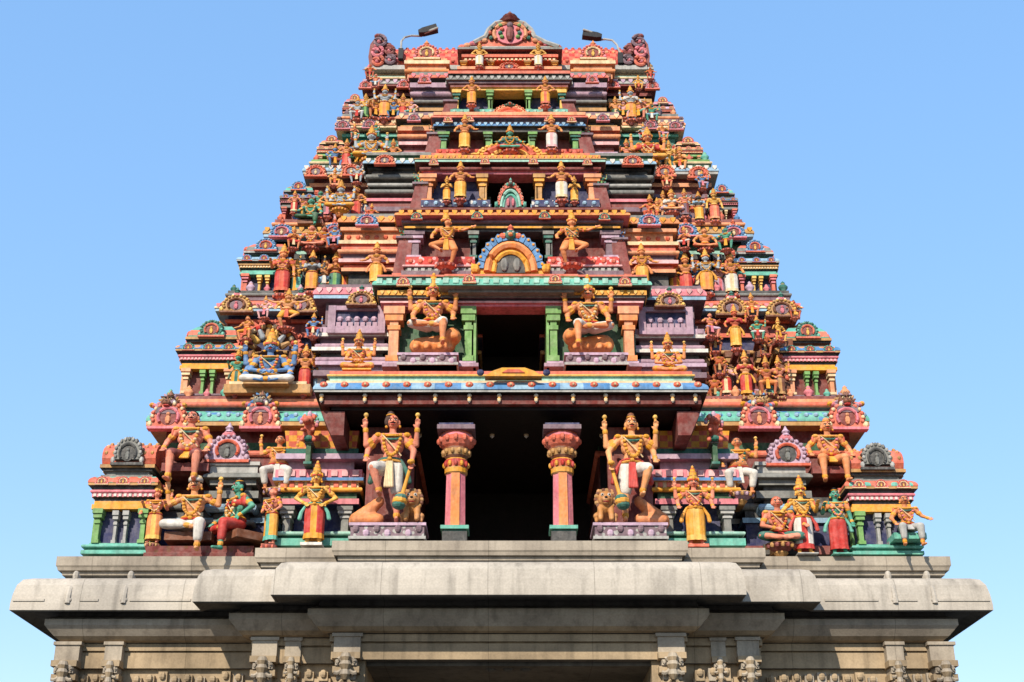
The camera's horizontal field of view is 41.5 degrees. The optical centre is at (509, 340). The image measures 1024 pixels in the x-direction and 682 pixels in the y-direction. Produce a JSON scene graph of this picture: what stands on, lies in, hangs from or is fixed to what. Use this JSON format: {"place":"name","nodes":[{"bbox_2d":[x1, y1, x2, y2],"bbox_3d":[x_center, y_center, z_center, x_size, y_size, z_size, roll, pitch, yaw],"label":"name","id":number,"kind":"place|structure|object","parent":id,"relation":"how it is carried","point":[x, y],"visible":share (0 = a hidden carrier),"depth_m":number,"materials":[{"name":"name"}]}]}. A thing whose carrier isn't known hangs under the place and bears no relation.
{"place":"outdoors","nodes":[
{"label":"outdoors","id":0,"kind":"place"},
{"bbox_2d":[9,541,993,681],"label":"stone gateway","id":1,"kind":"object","parent":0,"point":[509,611],"visible":1,"depth_m":22.57,"materials":[{"name":"grey stone"}]},
{"bbox_2d":[260,488,282,547],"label":"statue","id":2,"kind":"object","parent":1,"relation":"on","point":[271,507],"visible":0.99,"depth_m":23.53,"materials":[{"name":"paint"}]},
{"bbox_2d":[294,461,337,547],"bbox_3d":[-3.397,2.942,23.817,0.779,1.600,0.960,0,-24,0],"label":"statue","id":3,"kind":"object","parent":1,"relation":"on","point":[315,509],"visible":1,"depth_m":23.47,"materials":[{"name":"paint"}]},
{"bbox_2d":[348,522,428,540],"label":"statue plinth","id":4,"kind":"structure","parent":1,"relation":"on","point":[388,531],"depth_m":22.77,"materials":[{"name":"paint"}]},
{"bbox_2d":[349,497,383,521],"bbox_3d":[-2.489,2.995,23.480,0.618,0.579,0.325,0,-24,0],"label":"serpent coil","id":5,"kind":"object","parent":4,"relation":"on","point":[367,512],"visible":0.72,"depth_m":23.39,"materials":[{"name":"paint"}]},
{"bbox_2d":[361,411,420,521],"bbox_3d":[-2.083,2.100,23.283,1.042,2.041,0.698,0,-24,0],"label":"statue","id":6,"kind":"object","parent":4,"relation":"on","point":[390,467],"visible":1,"depth_m":23.30,"materials":[{"name":"paint"}]},
{"bbox_2d":[399,488,423,521],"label":"lion statue","id":7,"kind":"object","parent":4,"relation":"on","point":[411,509],"visible":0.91,"depth_m":22.95,"materials":[{"name":"paint"}]},
{"bbox_2d":[80,11,924,555],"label":"temple tower","id":8,"kind":"structure","parent":1,"relation":"on","point":[512,413],"depth_m":26.33,"materials":[{"name":"red paint"}]},
{"bbox_2d":[139,483,173,545],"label":"statue","id":9,"kind":"object","parent":8,"relation":"on","point":[154,518],"visible":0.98,"depth_m":23.93,"materials":[{"name":"paint"}]},
{"bbox_2d":[149,392,186,413],"bbox_3d":[-6.447,1.211,25.595,0.708,0.474,0.550,0,-24,0],"label":"lion mask","id":10,"kind":"object","parent":8,"relation":"on","point":[165,401],"visible":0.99,"depth_m":25.43,"materials":[{"name":"brown paint"}]},
{"bbox_2d":[159,411,212,484],"bbox_3d":[-5.900,2.043,24.960,0.945,1.518,1.524,0,-24,0],"label":"statue","id":11,"kind":"object","parent":8,"relation":"on","point":[186,455],"visible":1,"depth_m":24.65,"materials":[{"name":"paint"}]},
{"bbox_2d":[159,475,223,550],"bbox_3d":[-5.655,3.155,24.132,1.066,1.523,1.472,0,-24,0],"label":"statue","id":12,"kind":"object","parent":8,"relation":"on","point":[194,502],"visible":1,"depth_m":23.86,"materials":[{"name":"paint"}]},
{"bbox_2d":[206,477,264,549],"bbox_3d":[-4.745,3.143,24.026,1.398,1.444,0.979,19,-30,-36],"label":"statue","id":13,"kind":"object","parent":8,"relation":"on","point":[228,527],"visible":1,"depth_m":23.71,"materials":[{"name":"paint"}]},
{"bbox_2d":[227,348,243,398],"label":"statue","id":14,"kind":"object","parent":8,"relation":"on","point":[236,373],"visible":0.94,"depth_m":25.98,"materials":[{"name":"paint"}]},
{"bbox_2d":[242,391,279,411],"bbox_3d":[-4.706,1.185,25.607,0.708,0.473,0.550,0,-24,0],"label":"lion mask","id":15,"kind":"object","parent":8,"relation":"on","point":[256,399],"visible":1,"depth_m":25.45,"materials":[{"name":"grey paint"}]},
{"bbox_2d":[223,319,312,395],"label":"serpent throne","id":16,"kind":"structure","parent":8,"relation":"on","point":[259,332],"depth_m":26.32,"materials":[{"name":"brown paint"}]},
{"bbox_2d":[234,315,261,351],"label":"statue","id":17,"kind":"object","parent":16,"relation":"on","point":[247,323],"visible":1,"depth_m":26.26,"materials":[{"name":"paint"}]},
{"bbox_2d":[257,296,273,325],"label":"statue","id":18,"kind":"object","parent":16,"relation":"on","point":[264,319],"visible":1,"depth_m":26.44,"materials":[{"name":"paint"}]},
{"bbox_2d":[268,288,310,341],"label":"statue","id":19,"kind":"object","parent":16,"relation":"on","point":[288,305],"visible":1,"depth_m":26.52,"materials":[{"name":"paint"}]},
{"bbox_2d":[239,328,297,386],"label":"statue","id":20,"kind":"object","parent":8,"relation":"on","point":[269,363],"visible":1,"depth_m":25.89,"materials":[{"name":"paint"}]},
{"bbox_2d":[258,434,299,498],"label":"statue","id":21,"kind":"object","parent":8,"relation":"on","point":[273,465],"visible":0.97,"depth_m":24.19,"materials":[{"name":"paint"}]},
{"bbox_2d":[269,244,295,300],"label":"statue","id":22,"kind":"object","parent":8,"relation":"on","point":[282,276],"visible":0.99,"depth_m":27.74,"materials":[{"name":"paint"}]},
{"bbox_2d":[287,226,300,258],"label":"statue","id":23,"kind":"object","parent":8,"relation":"on","point":[293,240],"visible":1,"depth_m":27.98,"materials":[{"name":"paint"}]},
{"bbox_2d":[290,259,306,289],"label":"statue","id":24,"kind":"object","parent":8,"relation":"on","point":[296,281],"visible":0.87,"depth_m":27.89,"materials":[{"name":"paint"}]},
{"bbox_2d":[289,344,315,398],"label":"statue","id":25,"kind":"object","parent":8,"relation":"on","point":[306,357],"visible":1,"depth_m":26.02,"materials":[{"name":"paint"}]},
{"bbox_2d":[292,197,322,226],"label":"statue","id":26,"kind":"object","parent":8,"relation":"on","point":[309,218],"visible":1,"depth_m":28.88,"materials":[{"name":"paint"}]},
{"bbox_2d":[299,411,319,468],"bbox_3d":[-3.586,1.751,24.173,0.358,0.976,0.627,0,-24,0],"label":"rearing beast","id":27,"kind":"object","parent":8,"relation":"on","point":[308,438],"visible":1,"depth_m":24.08,"materials":[{"name":"paint"}]},
{"bbox_2d":[296,224,323,256],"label":"statue","id":28,"kind":"object","parent":8,"relation":"on","point":[308,247],"visible":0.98,"depth_m":28.30,"materials":[{"name":"paint"}]},
{"bbox_2d":[296,250,326,297],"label":"statue","id":29,"kind":"object","parent":8,"relation":"on","point":[311,280],"visible":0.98,"depth_m":27.70,"materials":[{"name":"paint"}]},
{"bbox_2d":[305,313,322,346],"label":"statue","id":30,"kind":"object","parent":8,"relation":"on","point":[312,328],"visible":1,"depth_m":26.29,"materials":[{"name":"paint"}]},
{"bbox_2d":[310,226,333,256],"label":"statue","id":31,"kind":"object","parent":8,"relation":"on","point":[325,249],"visible":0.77,"depth_m":28.40,"materials":[{"name":"paint"}]},
{"bbox_2d":[318,187,334,221],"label":"statue","id":32,"kind":"object","parent":8,"relation":"on","point":[326,217],"visible":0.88,"depth_m":29.01,"materials":[{"name":"paint"}]},
{"bbox_2d":[324,226,341,253],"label":"statue","id":33,"kind":"object","parent":8,"relation":"on","point":[333,238],"visible":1,"depth_m":27.97,"materials":[{"name":"paint"}]},
{"bbox_2d":[325,143,341,167],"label":"statue","id":34,"kind":"object","parent":8,"relation":"on","point":[334,156],"visible":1,"depth_m":30.23,"materials":[{"name":"paint"}]},
{"bbox_2d":[326,252,342,283],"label":"statue","id":35,"kind":"object","parent":8,"relation":"on","point":[335,274],"visible":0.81,"depth_m":27.82,"materials":[{"name":"paint"}]},
{"bbox_2d":[324,180,355,218],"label":"statue","id":36,"kind":"object","parent":8,"relation":"on","point":[339,207],"visible":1,"depth_m":28.93,"materials":[{"name":"paint"}]},
{"bbox_2d":[337,139,353,167],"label":"statue","id":37,"kind":"object","parent":8,"relation":"on","point":[345,152],"visible":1,"depth_m":30.23,"materials":[{"name":"paint"}]},
{"bbox_2d":[348,186,365,213],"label":"statue","id":38,"kind":"object","parent":8,"relation":"on","point":[356,207],"visible":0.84,"depth_m":29.08,"materials":[{"name":"paint"}]},
{"bbox_2d":[349,165,364,194],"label":"statue","id":39,"kind":"object","parent":8,"relation":"on","point":[357,174],"visible":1,"depth_m":29.30,"materials":[{"name":"paint"}]},
{"bbox_2d":[340,329,376,370],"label":"statue","id":40,"kind":"object","parent":8,"relation":"on","point":[358,358],"visible":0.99,"depth_m":24.71,"materials":[{"name":"paint"}]},
{"bbox_2d":[349,96,367,123],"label":"statue","id":41,"kind":"object","parent":8,"relation":"on","point":[357,111],"visible":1,"depth_m":31.28,"materials":[{"name":"paint"}]},
{"bbox_2d":[350,125,390,162],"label":"statue","id":42,"kind":"object","parent":8,"relation":"on","point":[371,145],"visible":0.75,"depth_m":30.25,"materials":[{"name":"paint"}]},
{"bbox_2d":[360,241,388,283],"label":"statue","id":43,"kind":"object","parent":8,"relation":"on","point":[376,267],"visible":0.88,"depth_m":27.39,"materials":[{"name":"paint"}]},
{"bbox_2d":[371,84,397,123],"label":"statue","id":44,"kind":"object","parent":8,"relation":"on","point":[384,104],"visible":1,"depth_m":31.35,"materials":[{"name":"paint"}]},
{"bbox_2d":[398,23,437,60],"bbox_3d":[-2.244,-7.244,33.013,0.998,1.202,0.383,5,-25,-12],"label":"floodlight","id":45,"kind":"object","parent":8,"relation":"on","point":[432,29],"visible":1,"depth_m":33.14,"materials":[{"name":"paint"}]},
{"bbox_2d":[397,352,458,370],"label":"statue plinth","id":46,"kind":"structure","parent":8,"relation":"attached to","point":[428,361],"depth_m":25.23,"materials":[{"name":"paint"}]},
{"bbox_2d":[410,328,460,351],"bbox_3d":[-1.420,0.000,25.726,0.991,0.474,0.582,0,-24,0],"label":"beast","id":47,"kind":"object","parent":46,"relation":"on","point":[433,344],"visible":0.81,"depth_m":25.62,"materials":[{"name":"orange paint"}]},
{"bbox_2d":[406,273,458,344],"bbox_3d":[-1.504,-0.609,25.780,0.995,1.702,0.687,-7,-25,15],"label":"statue","id":48,"kind":"object","parent":8,"relation":"on","point":[433,306],"visible":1,"depth_m":25.83,"materials":[{"name":"paint"}]},
{"bbox_2d":[440,176,452,205],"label":"statue","id":49,"kind":"object","parent":8,"relation":"on","point":[446,201],"visible":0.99,"depth_m":28.74,"materials":[{"name":"paint"}]},
{"bbox_2d":[429,211,475,273],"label":"statue","id":50,"kind":"object","parent":8,"relation":"on","point":[446,241],"visible":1,"depth_m":27.20,"materials":[{"name":"paint"}]},
{"bbox_2d":[449,161,474,207],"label":"statue","id":51,"kind":"object","parent":8,"relation":"on","point":[460,190],"visible":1,"depth_m":28.61,"materials":[{"name":"paint"}]},
{"bbox_2d":[454,114,478,154],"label":"statue","id":52,"kind":"object","parent":8,"relation":"on","point":[464,140],"visible":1,"depth_m":29.81,"materials":[{"name":"paint"}]},
{"bbox_2d":[462,76,480,111],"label":"statue","id":53,"kind":"object","parent":8,"relation":"on","point":[471,97],"visible":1,"depth_m":31.05,"materials":[{"name":"paint"}]},
{"bbox_2d":[471,42,487,70],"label":"statue","id":54,"kind":"object","parent":8,"relation":"on","point":[479,65],"visible":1,"depth_m":31.83,"materials":[{"name":"paint"}]},
{"bbox_2d":[494,125,525,154],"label":"statue","id":55,"kind":"object","parent":8,"relation":"on","point":[509,148],"visible":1,"depth_m":29.73,"materials":[{"name":"paint"}]},
{"bbox_2d":[530,42,546,70],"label":"statue","id":56,"kind":"object","parent":8,"relation":"on","point":[538,65],"visible":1,"depth_m":31.83,"materials":[{"name":"paint"}]},
{"bbox_2d":[536,76,554,111],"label":"statue","id":57,"kind":"object","parent":8,"relation":"on","point":[545,106],"visible":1,"depth_m":31.04,"materials":[{"name":"paint"}]},
{"bbox_2d":[538,114,562,154],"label":"statue","id":58,"kind":"object","parent":8,"relation":"on","point":[551,140],"visible":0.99,"depth_m":29.81,"materials":[{"name":"paint"}]},
{"bbox_2d":[546,161,573,207],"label":"statue","id":59,"kind":"object","parent":8,"relation":"on","point":[561,188],"visible":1,"depth_m":28.61,"materials":[{"name":"paint"}]},
{"bbox_2d":[568,176,580,205],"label":"statue","id":60,"kind":"object","parent":8,"relation":"on","point":[574,194],"visible":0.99,"depth_m":28.74,"materials":[{"name":"paint"}]},
{"bbox_2d":[555,211,599,273],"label":"statue","id":61,"kind":"object","parent":8,"relation":"on","point":[571,241],"visible":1,"depth_m":27.21,"materials":[{"name":"paint"}]},
{"bbox_2d":[561,274,614,346],"bbox_3d":[1.515,-0.575,25.757,0.987,1.720,0.694,7,-25,-15],"label":"statue","id":62,"kind":"object","parent":8,"relation":"on","point":[587,308],"visible":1,"depth_m":25.80,"materials":[{"name":"paint"}]},
{"bbox_2d":[563,328,613,351],"bbox_3d":[1.498,0.000,25.726,0.981,0.474,0.582,0,-24,0],"label":"crouching beast","id":63,"kind":"object","parent":8,"relation":"on","point":[601,343],"visible":0.78,"depth_m":25.62,"materials":[{"name":"orange paint"}]},
{"bbox_2d":[563,352,628,370],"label":"statue plinth","id":64,"kind":"structure","parent":8,"relation":"attached to","point":[594,361],"depth_m":25.23,"materials":[{"name":"paint"}]},
{"bbox_2d":[582,29,622,64],"bbox_3d":[2.262,-7.108,32.947,1.020,1.149,0.368,-5,-25,12],"label":"floodlight","id":65,"kind":"object","parent":8,"relation":"on","point":[588,35],"visible":1,"depth_m":33.08,"materials":[{"name":"paint"}]},
{"bbox_2d":[618,86,644,125],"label":"statue","id":66,"kind":"object","parent":8,"relation":"on","point":[630,99],"visible":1,"depth_m":31.33,"materials":[{"name":"paint"}]},
{"bbox_2d":[629,243,658,280],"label":"statue","id":67,"kind":"object","parent":8,"relation":"on","point":[642,267],"visible":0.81,"depth_m":27.39,"materials":[{"name":"paint"}]},
{"bbox_2d":[628,127,670,165],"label":"statue","id":68,"kind":"object","parent":8,"relation":"on","point":[646,146],"visible":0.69,"depth_m":30.23,"materials":[{"name":"paint"}]},
{"bbox_2d":[649,332,686,370],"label":"statue","id":69,"kind":"object","parent":8,"relation":"on","point":[667,356],"visible":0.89,"depth_m":24.70,"materials":[{"name":"paint"}]},
{"bbox_2d":[660,188,684,218],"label":"statue","id":70,"kind":"object","parent":8,"relation":"on","point":[671,208],"visible":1,"depth_m":28.94,"materials":[{"name":"paint"}]},
{"bbox_2d":[676,189,691,219],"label":"statue","id":71,"kind":"object","parent":8,"relation":"on","point":[685,212],"visible":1,"depth_m":28.95,"materials":[{"name":"paint"}]},
{"bbox_2d":[677,226,691,260],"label":"statue","id":72,"kind":"object","parent":8,"relation":"on","point":[684,239],"visible":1,"depth_m":27.98,"materials":[{"name":"paint"}]},
{"bbox_2d":[674,253,696,285],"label":"statue","id":73,"kind":"object","parent":8,"relation":"on","point":[686,279],"visible":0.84,"depth_m":27.77,"materials":[{"name":"paint"}]},
{"bbox_2d":[689,191,707,225],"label":"statue","id":74,"kind":"object","parent":8,"relation":"on","point":[699,210],"visible":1,"depth_m":29.02,"materials":[{"name":"paint"}]},
{"bbox_2d":[692,227,717,261],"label":"statue","id":75,"kind":"object","parent":8,"relation":"on","point":[704,238],"visible":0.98,"depth_m":28.30,"materials":[{"name":"paint"}]},
{"bbox_2d":[691,248,723,300],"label":"statue","id":76,"kind":"object","parent":8,"relation":"on","point":[706,274],"visible":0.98,"depth_m":27.69,"materials":[{"name":"paint"}]},
{"bbox_2d":[700,312,720,344],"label":"statue","id":77,"kind":"object","parent":8,"relation":"on","point":[710,321],"visible":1,"depth_m":26.27,"materials":[{"name":"paint"}]},
{"bbox_2d":[704,411,723,468],"bbox_3d":[3.653,1.751,24.173,0.358,0.976,0.627,0,-24,0],"label":"rearing beast","id":78,"kind":"object","parent":8,"relation":"on","point":[714,438],"visible":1,"depth_m":24.08,"materials":[{"name":"paint"}]},
{"bbox_2d":[705,374,722,398],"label":"statue","id":79,"kind":"object","parent":8,"relation":"on","point":[714,387],"visible":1,"depth_m":25.98,"materials":[{"name":"paint"}]},
{"bbox_2d":[705,329,722,364],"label":"statue","id":80,"kind":"object","parent":8,"relation":"on","point":[715,343],"visible":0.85,"depth_m":26.32,"materials":[{"name":"paint"}]},
{"bbox_2d":[706,188,723,226],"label":"statue","id":81,"kind":"object","parent":8,"relation":"on","point":[714,208],"visible":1,"depth_m":29.02,"materials":[{"name":"paint"}]},
{"bbox_2d":[710,351,726,385],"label":"statue","id":82,"kind":"object","parent":8,"relation":"on","point":[719,364],"visible":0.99,"depth_m":26.17,"materials":[{"name":"paint"}]},
{"bbox_2d":[713,227,733,262],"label":"statue","id":83,"kind":"object","parent":8,"relation":"on","point":[726,239],"visible":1,"depth_m":27.93,"materials":[{"name":"paint"}]},
{"bbox_2d":[717,360,734,395],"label":"statue","id":84,"kind":"object","parent":8,"relation":"on","point":[726,381],"visible":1,"depth_m":26.10,"materials":[{"name":"paint"}]},
{"bbox_2d":[716,253,744,297],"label":"statue","id":85,"kind":"object","parent":8,"relation":"on","point":[730,277],"visible":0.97,"depth_m":27.73,"materials":[{"name":"paint"}]},
{"bbox_2d":[724,304,746,364],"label":"statue","id":86,"kind":"object","parent":8,"relation":"on","point":[735,330],"visible":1,"depth_m":26.36,"materials":[{"name":"paint"}]},
{"bbox_2d":[720,436,757,511],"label":"statue","id":87,"kind":"object","parent":8,"relation":"on","point":[745,469],"visible":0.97,"depth_m":24.11,"materials":[{"name":"paint"}]},
{"bbox_2d":[733,350,761,401],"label":"statue","id":88,"kind":"object","parent":8,"relation":"on","point":[745,377],"visible":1,"depth_m":25.85,"materials":[{"name":"paint"}]},
{"bbox_2d":[742,293,761,328],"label":"statue","id":89,"kind":"object","parent":8,"relation":"on","point":[752,308],"visible":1,"depth_m":26.97,"materials":[{"name":"paint"}]},
{"bbox_2d":[749,316,765,350],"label":"statue","id":90,"kind":"object","parent":8,"relation":"on","point":[757,330],"visible":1,"depth_m":26.29,"materials":[{"name":"paint"}]},
{"bbox_2d":[740,391,777,411],"bbox_3d":[4.712,1.185,25.607,0.708,0.473,0.550,0,-24,0],"label":"lion mask","id":91,"kind":"object","parent":8,"relation":"on","point":[763,399],"visible":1,"depth_m":25.45,"materials":[{"name":"beige paint"}]},
{"bbox_2d":[755,333,772,367],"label":"statue","id":92,"kind":"object","parent":8,"relation":"on","point":[765,344],"visible":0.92,"depth_m":26.32,"materials":[{"name":"paint"}]},
{"bbox_2d":[757,355,777,401],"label":"statue","id":93,"kind":"object","parent":8,"relation":"on","point":[766,380],"visible":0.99,"depth_m":25.85,"materials":[{"name":"paint"}]},
{"bbox_2d":[765,317,787,351],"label":"statue","id":94,"kind":"object","parent":8,"relation":"on","point":[779,332],"visible":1,"depth_m":26.25,"materials":[{"name":"paint"}]},
{"bbox_2d":[767,339,792,394],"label":"statue","id":95,"kind":"object","parent":8,"relation":"on","point":[775,353],"visible":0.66,"depth_m":26.47,"materials":[{"name":"paint"}]},
{"bbox_2d":[771,355,789,401],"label":"statue","id":96,"kind":"object","parent":8,"relation":"on","point":[780,391],"visible":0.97,"depth_m":25.93,"materials":[{"name":"paint"}]},
{"bbox_2d":[805,418,855,486],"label":"statue","id":97,"kind":"object","parent":8,"relation":"on","point":[829,471],"visible":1,"depth_m":24.67,"materials":[{"name":"paint"}]},
{"bbox_2d":[827,391,864,411],"bbox_3d":[6.349,1.185,25.607,0.708,0.473,0.550,0,-24,0],"label":"lion mask","id":98,"kind":"object","parent":8,"relation":"on","point":[848,399],"visible":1,"depth_m":25.46,"materials":[{"name":"brown paint"}]},
{"bbox_2d":[887,495,933,545],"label":"statue","id":99,"kind":"object","parent":8,"relation":"on","point":[908,528],"visible":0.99,"depth_m":23.61,"materials":[{"name":"paint"}]},
{"bbox_2d":[590,522,668,540],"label":"statue plinth","id":100,"kind":"structure","parent":1,"relation":"on","point":[628,531],"depth_m":22.77,"materials":[{"name":"paint"}]},
{"bbox_2d":[593,488,617,521],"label":"lion statue","id":101,"kind":"object","parent":100,"relation":"on","point":[604,501],"visible":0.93,"depth_m":22.96,"materials":[{"name":"paint"}]},
{"bbox_2d":[600,413,659,521],"bbox_3d":[2.095,2.121,23.280,1.022,2.001,0.689,0,-24,0],"label":"statue","id":102,"kind":"object","parent":100,"relation":"on","point":[631,468],"visible":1,"depth_m":23.29,"materials":[{"name":"paint"}]},
{"bbox_2d":[634,496,669,527],"bbox_3d":[2.464,2.995,23.480,0.620,0.580,0.325,0,-24,0],"label":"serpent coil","id":103,"kind":"object","parent":100,"relation":"on","point":[650,512],"visible":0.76,"depth_m":23.39,"materials":[{"name":"paint"}]},
{"bbox_2d":[671,466,715,547],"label":"statue","id":104,"kind":"object","parent":1,"relation":"on","point":[694,512],"visible":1,"depth_m":23.46,"materials":[{"name":"paint"}]},
{"bbox_2d":[758,496,809,555],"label":"statue","id":105,"kind":"object","parent":1,"relation":"on","point":[779,537],"visible":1,"depth_m":23.68,"materials":[{"name":"paint"}]},
{"bbox_2d":[780,475,819,555],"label":"statue","id":106,"kind":"object","parent":1,"relation":"on","point":[800,504],"visible":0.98,"depth_m":23.79,"materials":[{"name":"paint"}]},
{"bbox_2d":[820,487,855,555],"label":"statue","id":107,"kind":"object","parent":1,"relation":"on","point":[836,522],"visible":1,"depth_m":23.77,"materials":[{"name":"paint"}]},
{"bbox_2d":[0,0,1023,681],"label":"sky","id":108,"kind":"structure","parent":0,"point":[876,147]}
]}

